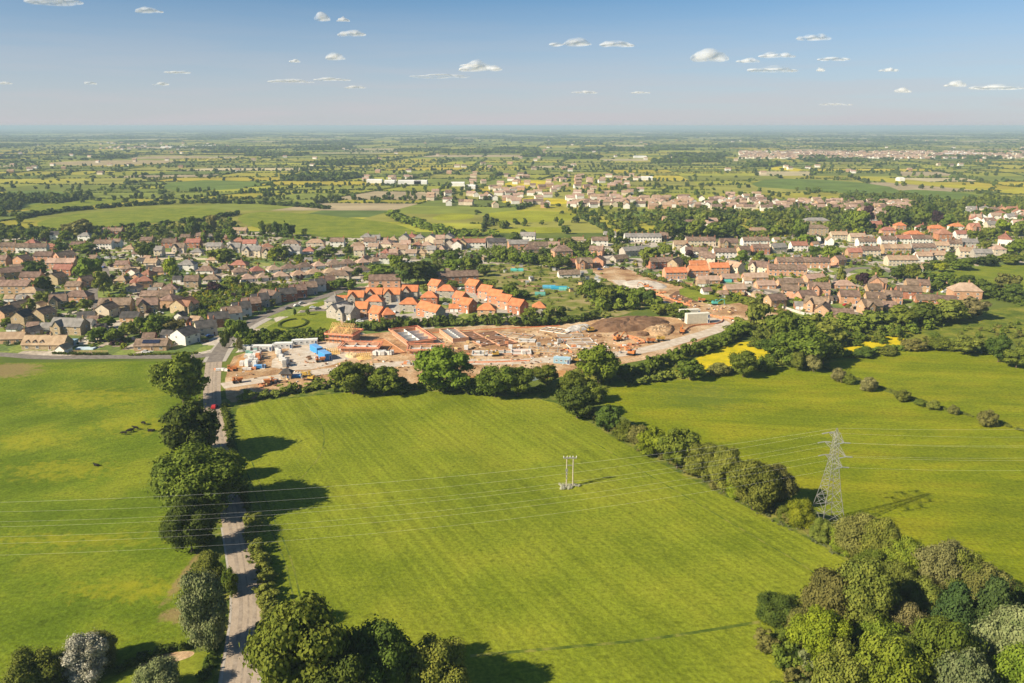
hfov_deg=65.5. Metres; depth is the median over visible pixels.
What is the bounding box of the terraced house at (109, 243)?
[105,238,114,248]
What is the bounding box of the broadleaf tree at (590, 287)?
[582,280,605,297]
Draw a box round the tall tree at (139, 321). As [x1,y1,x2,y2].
[133,316,145,333]
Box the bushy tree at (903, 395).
[894,389,911,401]
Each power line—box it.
[0,458,837,543]
[5,444,809,521]
[10,444,835,526]
[11,458,804,536]
[14,434,818,511]
[19,471,820,554]
[26,428,834,501]
[859,457,1023,460]
[871,468,1017,470]
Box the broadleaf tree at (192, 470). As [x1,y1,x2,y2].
[139,441,251,516]
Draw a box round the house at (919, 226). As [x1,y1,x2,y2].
[914,223,924,231]
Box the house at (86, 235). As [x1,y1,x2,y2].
[77,230,91,240]
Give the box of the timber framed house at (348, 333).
[324,322,363,342]
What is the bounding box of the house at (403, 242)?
[400,240,410,248]
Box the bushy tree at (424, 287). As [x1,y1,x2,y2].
[420,284,427,290]
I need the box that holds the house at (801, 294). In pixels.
[794,287,816,300]
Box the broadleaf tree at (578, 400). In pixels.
[554,384,596,417]
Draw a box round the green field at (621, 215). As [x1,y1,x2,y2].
[607,211,671,220]
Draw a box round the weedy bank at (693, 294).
[679,286,747,303]
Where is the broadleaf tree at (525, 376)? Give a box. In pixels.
[503,366,535,395]
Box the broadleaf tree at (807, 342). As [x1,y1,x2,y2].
[771,324,830,365]
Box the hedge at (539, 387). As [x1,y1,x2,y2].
[332,382,546,393]
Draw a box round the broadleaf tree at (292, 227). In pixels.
[289,224,295,232]
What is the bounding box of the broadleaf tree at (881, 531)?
[856,515,904,557]
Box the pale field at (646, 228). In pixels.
[613,227,653,232]
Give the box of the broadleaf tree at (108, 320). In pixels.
[97,315,116,325]
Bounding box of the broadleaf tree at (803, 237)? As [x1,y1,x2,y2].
[797,234,810,242]
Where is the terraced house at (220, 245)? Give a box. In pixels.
[213,241,224,249]
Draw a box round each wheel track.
[212,362,248,682]
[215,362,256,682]
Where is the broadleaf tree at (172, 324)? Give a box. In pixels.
[162,319,186,329]
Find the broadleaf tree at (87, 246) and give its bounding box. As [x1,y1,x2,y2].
[70,242,97,251]
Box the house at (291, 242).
[282,238,301,245]
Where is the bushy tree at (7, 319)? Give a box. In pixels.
[1,317,10,323]
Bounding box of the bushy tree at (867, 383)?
[860,376,878,390]
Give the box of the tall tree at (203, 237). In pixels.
[200,230,206,243]
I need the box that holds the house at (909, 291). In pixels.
[894,283,922,298]
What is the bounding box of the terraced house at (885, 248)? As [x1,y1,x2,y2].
[880,242,890,253]
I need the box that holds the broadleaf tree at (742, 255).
[734,250,749,263]
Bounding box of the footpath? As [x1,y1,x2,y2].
[470,621,760,656]
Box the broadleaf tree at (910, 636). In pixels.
[884,632,916,645]
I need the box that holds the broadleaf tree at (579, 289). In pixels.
[576,284,586,296]
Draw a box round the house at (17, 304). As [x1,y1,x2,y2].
[6,296,26,310]
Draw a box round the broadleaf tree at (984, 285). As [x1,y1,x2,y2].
[974,279,999,291]
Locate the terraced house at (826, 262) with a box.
[821,255,830,267]
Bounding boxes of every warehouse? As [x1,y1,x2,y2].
[367,179,382,182]
[384,180,395,183]
[398,180,420,183]
[414,180,427,183]
[451,182,464,185]
[464,184,475,188]
[639,176,652,179]
[895,177,904,180]
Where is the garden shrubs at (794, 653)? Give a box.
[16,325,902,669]
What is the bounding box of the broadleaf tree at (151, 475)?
[149,467,166,498]
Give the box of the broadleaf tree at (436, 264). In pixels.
[432,262,442,270]
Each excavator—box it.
[301,372,314,380]
[484,349,498,356]
[565,355,578,362]
[579,325,593,332]
[613,331,628,341]
[619,346,635,355]
[711,299,724,304]
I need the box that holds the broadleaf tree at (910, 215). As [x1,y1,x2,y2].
[906,211,913,221]
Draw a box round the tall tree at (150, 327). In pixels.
[140,320,156,331]
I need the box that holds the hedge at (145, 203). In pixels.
[18,198,331,218]
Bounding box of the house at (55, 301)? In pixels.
[48,291,68,309]
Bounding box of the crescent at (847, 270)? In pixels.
[833,267,909,289]
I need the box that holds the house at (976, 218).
[970,214,981,222]
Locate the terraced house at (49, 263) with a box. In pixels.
[45,256,56,268]
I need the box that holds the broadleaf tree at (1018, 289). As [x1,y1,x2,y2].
[997,284,1023,294]
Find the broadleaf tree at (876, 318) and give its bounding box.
[862,310,895,326]
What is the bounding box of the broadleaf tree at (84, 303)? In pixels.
[75,298,93,308]
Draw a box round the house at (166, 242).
[161,237,178,247]
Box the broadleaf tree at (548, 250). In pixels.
[542,248,551,253]
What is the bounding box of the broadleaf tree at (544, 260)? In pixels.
[538,256,553,265]
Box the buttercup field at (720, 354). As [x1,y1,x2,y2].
[666,341,769,379]
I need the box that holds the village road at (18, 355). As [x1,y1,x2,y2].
[0,352,214,358]
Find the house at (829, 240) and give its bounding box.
[824,234,833,245]
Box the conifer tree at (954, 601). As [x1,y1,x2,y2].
[923,569,976,633]
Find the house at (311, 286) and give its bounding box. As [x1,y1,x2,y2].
[299,279,317,294]
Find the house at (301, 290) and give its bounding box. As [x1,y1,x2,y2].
[288,281,306,297]
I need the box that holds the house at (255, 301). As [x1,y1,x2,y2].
[240,294,261,311]
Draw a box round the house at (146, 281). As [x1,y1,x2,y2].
[137,273,152,287]
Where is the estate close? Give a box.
[390,292,495,315]
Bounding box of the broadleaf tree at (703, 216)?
[693,212,708,220]
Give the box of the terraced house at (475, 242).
[472,238,478,247]
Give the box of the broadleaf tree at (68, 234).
[58,230,71,238]
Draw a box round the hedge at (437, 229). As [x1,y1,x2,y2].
[385,209,499,236]
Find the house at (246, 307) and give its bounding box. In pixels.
[230,298,251,316]
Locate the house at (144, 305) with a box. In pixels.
[136,294,160,313]
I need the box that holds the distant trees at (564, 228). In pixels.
[0,176,1023,234]
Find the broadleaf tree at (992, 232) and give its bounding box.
[984,227,1001,238]
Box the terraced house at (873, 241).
[869,236,876,245]
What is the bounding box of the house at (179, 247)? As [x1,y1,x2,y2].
[171,241,187,252]
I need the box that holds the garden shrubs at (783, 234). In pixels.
[1,219,989,243]
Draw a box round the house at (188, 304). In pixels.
[169,293,199,312]
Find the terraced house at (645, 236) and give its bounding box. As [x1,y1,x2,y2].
[643,231,648,241]
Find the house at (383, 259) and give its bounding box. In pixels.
[379,251,389,263]
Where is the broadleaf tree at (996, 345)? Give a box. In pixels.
[985,333,1012,361]
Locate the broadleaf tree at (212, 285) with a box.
[206,281,221,290]
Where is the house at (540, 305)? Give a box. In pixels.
[532,301,546,313]
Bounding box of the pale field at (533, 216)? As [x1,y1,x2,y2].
[482,211,580,221]
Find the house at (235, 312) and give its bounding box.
[220,302,242,320]
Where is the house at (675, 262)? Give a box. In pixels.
[667,255,682,266]
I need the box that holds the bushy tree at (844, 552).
[829,524,849,557]
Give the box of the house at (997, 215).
[988,211,1001,219]
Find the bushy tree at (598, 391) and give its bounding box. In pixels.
[586,381,608,402]
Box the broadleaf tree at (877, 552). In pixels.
[846,547,885,562]
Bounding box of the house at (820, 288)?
[807,280,830,295]
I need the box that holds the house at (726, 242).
[718,237,738,247]
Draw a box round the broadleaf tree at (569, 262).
[560,256,572,266]
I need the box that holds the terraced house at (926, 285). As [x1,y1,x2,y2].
[918,277,930,292]
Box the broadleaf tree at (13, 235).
[7,231,20,238]
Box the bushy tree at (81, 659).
[60,627,108,682]
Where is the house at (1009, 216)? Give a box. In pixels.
[1003,212,1015,219]
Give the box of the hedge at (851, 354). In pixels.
[830,344,992,357]
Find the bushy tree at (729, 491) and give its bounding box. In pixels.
[724,476,748,500]
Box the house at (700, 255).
[698,250,711,259]
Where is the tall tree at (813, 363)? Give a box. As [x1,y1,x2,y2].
[805,354,822,371]
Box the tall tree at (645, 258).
[642,253,649,267]
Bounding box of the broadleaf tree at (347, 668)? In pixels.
[309,652,375,682]
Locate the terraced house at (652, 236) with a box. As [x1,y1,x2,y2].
[649,231,655,241]
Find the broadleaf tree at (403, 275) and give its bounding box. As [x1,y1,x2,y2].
[395,265,414,281]
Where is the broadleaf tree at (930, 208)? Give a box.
[924,203,937,217]
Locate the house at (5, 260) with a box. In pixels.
[0,253,11,265]
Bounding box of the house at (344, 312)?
[335,303,360,320]
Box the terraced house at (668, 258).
[665,255,672,261]
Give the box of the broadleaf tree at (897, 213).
[884,205,908,225]
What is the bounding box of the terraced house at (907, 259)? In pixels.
[902,253,910,264]
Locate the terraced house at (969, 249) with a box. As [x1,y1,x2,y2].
[966,245,973,256]
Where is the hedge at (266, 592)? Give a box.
[242,512,280,633]
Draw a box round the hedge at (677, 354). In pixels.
[616,324,751,376]
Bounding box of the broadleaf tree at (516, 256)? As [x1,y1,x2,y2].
[508,252,523,262]
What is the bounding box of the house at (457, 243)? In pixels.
[452,238,462,249]
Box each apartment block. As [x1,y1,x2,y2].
[803,217,829,224]
[807,225,828,235]
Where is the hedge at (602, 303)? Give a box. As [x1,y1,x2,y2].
[589,289,688,312]
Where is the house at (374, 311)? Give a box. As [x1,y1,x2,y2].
[367,305,384,321]
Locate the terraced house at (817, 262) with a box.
[812,255,821,267]
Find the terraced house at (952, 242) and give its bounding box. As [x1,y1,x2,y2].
[948,238,955,248]
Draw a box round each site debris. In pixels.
[236,355,572,385]
[246,353,569,387]
[250,354,571,385]
[261,353,570,379]
[439,330,640,356]
[439,331,638,357]
[440,333,639,357]
[444,330,633,357]
[658,293,731,316]
[661,293,733,320]
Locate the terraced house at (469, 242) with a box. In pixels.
[465,238,471,247]
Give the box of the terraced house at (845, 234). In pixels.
[842,230,847,239]
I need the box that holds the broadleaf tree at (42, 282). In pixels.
[31,275,55,290]
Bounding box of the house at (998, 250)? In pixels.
[988,243,1007,254]
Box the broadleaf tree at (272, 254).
[267,250,278,258]
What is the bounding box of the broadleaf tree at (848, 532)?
[829,511,875,556]
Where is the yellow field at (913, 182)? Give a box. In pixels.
[860,176,987,189]
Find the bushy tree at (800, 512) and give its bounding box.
[787,497,815,528]
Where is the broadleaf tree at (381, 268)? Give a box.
[371,263,394,273]
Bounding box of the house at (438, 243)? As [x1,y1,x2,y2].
[433,238,442,247]
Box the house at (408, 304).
[399,297,419,311]
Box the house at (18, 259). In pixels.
[12,252,32,265]
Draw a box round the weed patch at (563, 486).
[559,483,579,489]
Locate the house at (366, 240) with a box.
[363,236,377,246]
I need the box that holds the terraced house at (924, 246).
[919,241,928,250]
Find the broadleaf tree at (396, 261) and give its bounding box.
[388,254,403,267]
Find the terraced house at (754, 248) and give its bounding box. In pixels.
[750,242,761,253]
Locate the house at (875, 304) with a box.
[856,295,883,313]
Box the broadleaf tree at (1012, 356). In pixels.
[1002,346,1023,367]
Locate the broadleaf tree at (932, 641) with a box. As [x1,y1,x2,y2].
[909,617,989,682]
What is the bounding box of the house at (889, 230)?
[878,225,896,234]
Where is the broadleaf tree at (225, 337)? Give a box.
[219,329,230,346]
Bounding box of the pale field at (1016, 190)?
[1000,187,1023,193]
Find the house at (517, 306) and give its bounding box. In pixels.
[507,297,528,314]
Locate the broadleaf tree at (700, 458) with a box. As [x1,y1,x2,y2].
[682,442,717,479]
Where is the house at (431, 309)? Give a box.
[424,303,445,318]
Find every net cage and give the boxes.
[511,268,522,270]
[535,292,544,295]
[551,286,566,288]
[559,287,568,290]
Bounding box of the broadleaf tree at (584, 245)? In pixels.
[578,242,590,248]
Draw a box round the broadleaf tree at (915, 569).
[909,560,934,585]
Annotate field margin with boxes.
[228,386,899,682]
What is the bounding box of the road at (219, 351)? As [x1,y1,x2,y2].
[206,288,351,361]
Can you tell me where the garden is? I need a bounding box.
[96,651,217,682]
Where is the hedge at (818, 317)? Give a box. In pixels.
[722,303,942,330]
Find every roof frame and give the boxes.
[326,347,339,354]
[357,352,371,359]
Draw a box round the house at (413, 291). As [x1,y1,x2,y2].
[401,285,419,298]
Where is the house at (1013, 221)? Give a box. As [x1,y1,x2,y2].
[1011,218,1023,224]
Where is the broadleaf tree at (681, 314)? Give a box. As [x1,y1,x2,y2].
[676,309,690,318]
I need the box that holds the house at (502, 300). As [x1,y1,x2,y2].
[495,293,514,309]
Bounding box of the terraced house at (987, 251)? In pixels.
[983,247,993,255]
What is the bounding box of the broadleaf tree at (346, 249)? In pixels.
[343,246,352,252]
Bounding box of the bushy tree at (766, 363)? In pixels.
[756,353,777,371]
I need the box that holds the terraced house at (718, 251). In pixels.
[712,246,721,257]
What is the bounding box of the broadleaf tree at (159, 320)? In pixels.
[147,315,169,333]
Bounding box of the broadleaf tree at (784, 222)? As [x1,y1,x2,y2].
[778,218,791,228]
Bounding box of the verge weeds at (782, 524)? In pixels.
[592,421,846,556]
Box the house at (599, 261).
[592,253,606,266]
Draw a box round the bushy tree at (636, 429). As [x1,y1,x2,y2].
[626,424,648,444]
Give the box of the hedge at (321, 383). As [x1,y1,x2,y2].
[236,376,337,401]
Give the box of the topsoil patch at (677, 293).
[669,291,697,302]
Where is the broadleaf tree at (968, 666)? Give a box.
[933,646,1001,682]
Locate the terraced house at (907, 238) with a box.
[903,233,911,243]
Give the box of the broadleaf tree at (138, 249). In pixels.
[133,242,148,256]
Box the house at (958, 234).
[952,229,966,238]
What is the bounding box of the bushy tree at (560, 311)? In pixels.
[555,306,567,316]
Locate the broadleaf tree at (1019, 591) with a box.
[1010,584,1023,608]
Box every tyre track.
[245,468,294,603]
[251,462,300,598]
[300,399,324,479]
[590,440,813,572]
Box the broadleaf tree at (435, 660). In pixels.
[403,632,470,682]
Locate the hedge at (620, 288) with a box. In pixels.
[614,285,650,304]
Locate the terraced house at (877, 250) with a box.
[872,244,880,255]
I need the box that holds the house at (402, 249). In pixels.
[396,243,408,254]
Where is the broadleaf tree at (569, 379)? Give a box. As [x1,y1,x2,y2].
[558,370,584,389]
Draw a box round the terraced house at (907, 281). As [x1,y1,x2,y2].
[903,276,918,284]
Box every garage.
[3,294,15,301]
[5,324,22,331]
[14,295,29,300]
[20,325,43,334]
[25,321,40,326]
[34,300,46,307]
[40,322,49,331]
[54,342,72,352]
[86,315,101,322]
[86,319,96,327]
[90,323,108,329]
[93,323,108,329]
[127,268,139,274]
[131,272,143,278]
[136,258,144,263]
[141,332,157,337]
[145,265,155,269]
[147,287,157,289]
[153,283,165,288]
[159,329,173,338]
[172,275,182,282]
[173,310,187,319]
[177,316,189,325]
[189,315,204,324]
[304,257,312,262]
[448,304,458,311]
[695,280,705,286]
[700,287,711,294]
[715,290,728,297]
[741,277,752,283]
[750,291,762,297]
[772,237,780,241]
[793,301,803,308]
[810,241,818,246]
[826,295,837,302]
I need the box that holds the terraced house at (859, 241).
[854,236,864,245]
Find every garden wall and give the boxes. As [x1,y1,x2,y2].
[132,258,205,259]
[744,290,810,314]
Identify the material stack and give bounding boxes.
[244,360,249,366]
[255,353,260,359]
[282,360,286,366]
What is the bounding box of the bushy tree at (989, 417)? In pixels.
[976,409,999,426]
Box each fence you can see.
[69,350,107,350]
[432,325,559,332]
[469,360,529,362]
[616,335,644,345]
[656,293,689,305]
[684,314,722,330]
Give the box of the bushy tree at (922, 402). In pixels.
[913,399,926,406]
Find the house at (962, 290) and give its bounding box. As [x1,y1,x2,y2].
[946,280,983,299]
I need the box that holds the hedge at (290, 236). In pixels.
[239,231,413,241]
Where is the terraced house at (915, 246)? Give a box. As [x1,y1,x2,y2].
[910,241,920,252]
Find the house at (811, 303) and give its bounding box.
[803,295,830,311]
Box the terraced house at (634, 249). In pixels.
[629,244,638,256]
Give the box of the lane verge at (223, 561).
[198,379,264,682]
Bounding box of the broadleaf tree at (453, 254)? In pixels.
[444,249,460,260]
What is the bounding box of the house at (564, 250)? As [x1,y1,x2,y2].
[550,243,572,257]
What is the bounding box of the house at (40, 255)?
[33,249,54,261]
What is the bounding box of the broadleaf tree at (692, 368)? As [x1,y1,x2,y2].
[677,359,705,379]
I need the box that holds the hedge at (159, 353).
[127,351,198,355]
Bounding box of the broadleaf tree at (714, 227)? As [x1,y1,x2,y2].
[706,222,720,236]
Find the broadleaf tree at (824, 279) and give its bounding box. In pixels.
[816,276,831,282]
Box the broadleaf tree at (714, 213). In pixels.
[708,210,722,221]
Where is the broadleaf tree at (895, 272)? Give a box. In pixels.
[888,268,902,278]
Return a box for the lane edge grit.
[220,527,231,682]
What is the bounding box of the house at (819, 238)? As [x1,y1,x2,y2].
[813,232,820,242]
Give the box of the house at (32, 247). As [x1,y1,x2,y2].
[27,241,49,252]
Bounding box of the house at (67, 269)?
[52,262,74,275]
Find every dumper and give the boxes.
[227,365,237,371]
[232,377,242,383]
[263,377,274,383]
[300,370,311,377]
[315,356,325,362]
[646,337,655,343]
[656,335,665,340]
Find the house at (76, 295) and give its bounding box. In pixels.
[67,287,94,302]
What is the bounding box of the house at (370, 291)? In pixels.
[365,287,383,299]
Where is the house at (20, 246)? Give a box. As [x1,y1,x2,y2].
[14,241,28,252]
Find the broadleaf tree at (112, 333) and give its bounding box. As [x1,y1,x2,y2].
[102,328,124,340]
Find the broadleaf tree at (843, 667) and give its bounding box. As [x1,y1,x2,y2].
[809,635,879,682]
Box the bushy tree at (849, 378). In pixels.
[842,372,855,383]
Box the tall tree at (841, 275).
[836,265,845,280]
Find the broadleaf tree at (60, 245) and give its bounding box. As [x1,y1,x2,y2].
[53,241,67,250]
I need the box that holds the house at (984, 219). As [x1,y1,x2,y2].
[981,216,994,224]
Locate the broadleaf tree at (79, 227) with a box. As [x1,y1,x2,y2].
[60,218,94,234]
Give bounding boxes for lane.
[88,262,108,309]
[203,361,261,682]
[606,235,967,260]
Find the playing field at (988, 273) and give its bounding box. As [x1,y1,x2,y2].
[920,263,1023,288]
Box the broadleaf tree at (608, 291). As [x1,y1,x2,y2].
[596,284,616,300]
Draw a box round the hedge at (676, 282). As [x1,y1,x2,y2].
[640,272,782,312]
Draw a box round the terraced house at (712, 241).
[708,235,715,245]
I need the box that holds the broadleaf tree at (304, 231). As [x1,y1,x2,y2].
[301,228,307,234]
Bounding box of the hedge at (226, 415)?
[219,402,251,508]
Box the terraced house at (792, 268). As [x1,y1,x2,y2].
[787,262,796,275]
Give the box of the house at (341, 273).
[326,267,351,280]
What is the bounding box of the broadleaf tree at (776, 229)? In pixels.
[770,225,783,234]
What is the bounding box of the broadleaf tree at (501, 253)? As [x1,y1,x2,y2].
[492,248,507,259]
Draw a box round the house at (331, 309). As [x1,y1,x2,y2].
[325,297,349,318]
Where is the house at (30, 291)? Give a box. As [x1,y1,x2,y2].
[18,284,44,299]
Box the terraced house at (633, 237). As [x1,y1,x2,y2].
[631,232,636,241]
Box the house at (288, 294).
[278,284,297,301]
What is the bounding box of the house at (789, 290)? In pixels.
[781,283,799,297]
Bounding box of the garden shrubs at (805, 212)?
[0,193,1023,243]
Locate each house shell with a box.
[337,339,382,353]
[370,338,404,353]
[388,325,436,345]
[406,342,444,354]
[439,327,468,342]
[463,331,484,339]
[472,338,495,345]
[472,350,495,355]
[478,331,506,339]
[488,349,511,354]
[491,338,517,345]
[496,331,534,338]
[511,349,530,354]
[518,338,535,342]
[528,346,567,352]
[539,327,570,333]
[557,334,583,336]
[562,338,592,342]
[566,342,596,348]
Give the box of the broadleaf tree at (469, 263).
[460,256,480,269]
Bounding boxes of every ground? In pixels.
[0,127,1023,682]
[0,231,610,355]
[603,235,1023,316]
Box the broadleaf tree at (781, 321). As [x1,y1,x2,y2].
[765,309,795,334]
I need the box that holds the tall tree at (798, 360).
[790,352,805,369]
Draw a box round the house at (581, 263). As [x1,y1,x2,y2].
[575,257,592,269]
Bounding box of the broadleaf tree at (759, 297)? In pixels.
[755,293,765,302]
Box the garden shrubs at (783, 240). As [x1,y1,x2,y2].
[6,222,995,243]
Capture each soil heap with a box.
[590,315,669,332]
[635,331,649,336]
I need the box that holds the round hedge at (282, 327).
[278,318,307,328]
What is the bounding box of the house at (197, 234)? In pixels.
[195,232,206,239]
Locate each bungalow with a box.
[0,328,31,343]
[9,262,24,266]
[20,332,72,349]
[25,237,40,242]
[64,279,82,289]
[69,240,86,244]
[76,308,97,317]
[88,253,100,259]
[113,258,132,267]
[113,272,131,283]
[119,309,144,321]
[121,243,134,251]
[121,262,136,270]
[125,280,143,291]
[129,274,139,284]
[131,250,143,256]
[133,335,171,350]
[139,235,154,242]
[139,288,159,297]
[141,267,157,277]
[143,256,159,265]
[152,267,167,274]
[160,281,180,292]
[179,232,192,237]
[190,246,205,254]
[195,263,217,273]
[202,271,221,282]
[206,257,220,262]
[218,262,233,271]
[230,258,249,267]
[231,264,249,275]
[232,226,248,232]
[233,236,242,242]
[240,271,255,281]
[248,264,265,274]
[255,270,271,281]
[262,241,273,246]
[265,262,280,272]
[272,269,289,279]
[280,261,297,271]
[290,268,307,278]
[295,260,313,269]
[302,245,315,253]
[305,266,323,276]
[311,259,326,268]
[322,265,334,274]
[325,257,342,267]
[338,264,353,271]
[340,257,355,266]
[350,241,364,247]
[353,263,369,271]
[355,255,369,264]
[367,241,379,248]
[368,255,379,264]
[380,236,389,242]
[380,246,388,254]
[388,247,397,252]
[390,235,397,242]
[391,243,399,248]
[405,247,417,255]
[412,242,422,247]
[417,247,426,255]
[422,240,433,247]
[548,241,559,247]
[557,267,580,277]
[571,235,583,242]
[610,252,628,261]
[688,258,706,264]
[695,273,720,283]
[719,271,740,281]
[723,282,746,292]
[740,270,768,279]
[751,226,765,231]
[753,278,776,288]
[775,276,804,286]
[802,271,825,281]
[830,306,854,318]
[831,277,856,288]
[881,298,896,310]
[912,292,938,303]
[935,293,957,303]
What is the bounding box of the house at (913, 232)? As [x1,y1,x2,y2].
[903,229,922,234]
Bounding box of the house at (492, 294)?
[487,288,505,303]
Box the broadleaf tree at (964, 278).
[958,274,974,282]
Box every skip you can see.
[254,364,265,368]
[292,373,301,377]
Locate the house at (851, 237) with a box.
[847,231,866,241]
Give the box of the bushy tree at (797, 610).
[785,606,806,646]
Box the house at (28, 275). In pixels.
[18,269,44,280]
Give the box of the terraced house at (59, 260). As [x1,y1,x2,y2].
[54,256,65,263]
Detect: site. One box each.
[225,316,710,401]
[593,266,791,328]
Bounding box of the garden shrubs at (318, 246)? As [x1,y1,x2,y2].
[1,245,902,324]
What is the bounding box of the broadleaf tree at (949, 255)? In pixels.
[944,252,957,257]
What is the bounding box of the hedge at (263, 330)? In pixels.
[244,327,320,336]
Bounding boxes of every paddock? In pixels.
[25,198,136,210]
[893,305,1023,343]
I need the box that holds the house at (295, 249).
[286,244,302,255]
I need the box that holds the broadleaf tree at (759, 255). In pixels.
[755,250,764,260]
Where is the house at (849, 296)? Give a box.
[837,287,860,303]
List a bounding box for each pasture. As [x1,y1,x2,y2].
[235,390,847,682]
[238,212,417,237]
[546,330,948,396]
[829,350,1023,435]
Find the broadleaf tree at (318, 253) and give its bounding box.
[312,250,322,256]
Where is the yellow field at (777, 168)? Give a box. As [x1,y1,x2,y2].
[771,167,801,170]
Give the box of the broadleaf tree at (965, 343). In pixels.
[949,335,985,353]
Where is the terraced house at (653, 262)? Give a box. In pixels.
[646,255,658,268]
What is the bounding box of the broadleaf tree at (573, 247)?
[567,244,580,250]
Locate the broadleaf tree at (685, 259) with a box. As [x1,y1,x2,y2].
[681,256,691,264]
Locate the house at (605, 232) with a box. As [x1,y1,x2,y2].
[603,230,615,237]
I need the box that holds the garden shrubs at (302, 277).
[11,243,1004,315]
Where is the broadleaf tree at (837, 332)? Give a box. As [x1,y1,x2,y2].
[815,322,846,340]
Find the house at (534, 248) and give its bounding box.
[523,243,539,252]
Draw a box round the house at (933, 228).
[926,223,944,232]
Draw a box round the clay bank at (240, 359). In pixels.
[235,354,259,371]
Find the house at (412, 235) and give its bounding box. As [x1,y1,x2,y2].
[409,232,416,241]
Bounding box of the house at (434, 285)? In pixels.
[427,279,444,292]
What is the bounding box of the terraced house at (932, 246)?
[927,241,936,250]
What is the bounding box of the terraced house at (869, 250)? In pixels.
[865,244,873,254]
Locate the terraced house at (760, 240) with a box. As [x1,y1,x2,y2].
[756,235,763,243]
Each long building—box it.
[0,280,33,293]
[368,274,400,287]
[434,270,478,283]
[486,237,506,247]
[507,239,527,249]
[528,241,547,248]
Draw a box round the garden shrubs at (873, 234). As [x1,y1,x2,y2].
[20,210,962,243]
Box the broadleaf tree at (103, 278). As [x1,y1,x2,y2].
[90,271,112,293]
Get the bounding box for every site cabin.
[238,344,273,350]
[272,341,292,348]
[291,338,317,345]
[309,343,322,353]
[317,349,331,360]
[553,356,570,364]
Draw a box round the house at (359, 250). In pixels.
[353,244,365,255]
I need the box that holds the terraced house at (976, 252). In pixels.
[969,247,983,257]
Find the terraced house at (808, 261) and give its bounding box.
[803,255,812,267]
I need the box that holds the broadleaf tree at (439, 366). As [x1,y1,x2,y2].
[412,344,475,391]
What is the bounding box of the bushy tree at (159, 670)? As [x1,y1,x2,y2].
[132,655,182,682]
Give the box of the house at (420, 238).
[414,233,424,242]
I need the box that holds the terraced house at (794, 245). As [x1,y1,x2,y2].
[788,239,799,250]
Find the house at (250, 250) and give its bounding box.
[241,244,261,255]
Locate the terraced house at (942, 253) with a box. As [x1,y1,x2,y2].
[938,249,945,260]
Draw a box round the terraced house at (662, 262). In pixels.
[657,255,666,267]
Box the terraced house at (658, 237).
[655,231,661,241]
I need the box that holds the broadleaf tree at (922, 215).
[912,206,931,224]
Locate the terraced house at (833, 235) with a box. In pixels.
[829,229,836,239]
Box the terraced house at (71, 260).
[64,256,78,265]
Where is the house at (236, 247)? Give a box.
[227,241,241,252]
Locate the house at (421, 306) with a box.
[415,300,430,316]
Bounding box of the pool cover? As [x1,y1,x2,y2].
[75,347,96,349]
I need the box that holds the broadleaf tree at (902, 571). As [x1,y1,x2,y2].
[880,559,919,605]
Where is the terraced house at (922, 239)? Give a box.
[918,233,925,242]
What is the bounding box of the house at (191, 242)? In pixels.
[185,237,202,247]
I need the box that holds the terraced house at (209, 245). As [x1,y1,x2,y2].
[205,241,214,250]
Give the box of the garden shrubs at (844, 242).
[8,207,1008,243]
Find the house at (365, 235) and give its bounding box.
[360,232,370,240]
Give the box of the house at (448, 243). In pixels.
[444,237,453,248]
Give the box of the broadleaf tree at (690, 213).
[683,209,700,219]
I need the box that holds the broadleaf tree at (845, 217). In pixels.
[840,212,851,227]
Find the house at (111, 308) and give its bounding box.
[95,298,120,317]
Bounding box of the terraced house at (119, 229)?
[115,226,124,235]
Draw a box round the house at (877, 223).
[871,220,882,228]
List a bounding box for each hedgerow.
[0,164,69,174]
[0,164,216,166]
[0,173,41,175]
[0,180,44,183]
[0,198,172,221]
[2,166,48,168]
[5,175,100,178]
[14,194,92,209]
[30,168,178,170]
[37,172,67,177]
[41,180,700,186]
[50,166,125,168]
[53,169,80,173]
[61,193,425,199]
[69,184,156,192]
[77,187,236,192]
[86,170,129,174]
[104,173,282,177]
[118,184,164,188]
[119,174,177,184]
[123,160,179,166]
[132,171,225,174]
[145,163,234,165]
[146,177,272,181]
[175,166,666,170]
[180,182,324,197]
[186,181,272,191]
[206,170,249,176]
[207,164,322,167]
[236,170,318,172]
[247,188,359,192]
[247,189,297,197]
[265,162,472,164]
[280,164,325,166]
[280,177,397,180]
[286,185,382,189]
[287,168,307,172]
[300,162,347,169]
[313,195,344,203]
[322,198,416,203]
[324,164,467,167]
[329,183,402,197]
[340,175,361,180]
[375,187,459,191]
[381,168,454,184]
[417,176,534,178]
[417,185,485,203]
[436,196,703,202]
[437,171,679,175]
[447,168,492,171]
[463,187,600,191]
[470,203,513,206]
[472,165,571,167]
[475,209,767,217]
[476,175,496,183]
[478,163,560,165]
[480,213,489,231]
[514,198,537,209]
[549,174,623,177]
[552,169,607,171]
[552,177,691,181]
[553,162,576,169]
[570,164,662,166]
[580,213,607,228]
[594,183,620,199]
[602,167,616,174]
[616,185,709,189]
[617,188,716,193]
[658,161,1022,164]
[659,164,741,165]
[669,165,744,167]
[672,168,748,171]
[676,166,922,168]
[682,169,754,172]
[691,177,757,180]
[701,181,745,184]
[722,189,1000,192]
[755,164,807,166]
[795,175,846,178]
[813,167,938,171]
[816,169,893,172]
[821,164,910,165]
[833,177,858,179]
[850,172,869,182]
[870,177,1023,182]
[887,219,920,231]
[890,174,961,177]
[893,169,901,175]
[904,163,958,175]
[930,166,1023,168]
[944,164,958,167]
[948,171,1022,172]
[951,172,983,181]
[967,168,1003,172]
[974,162,1008,168]
[974,178,1016,186]
[988,190,1023,194]

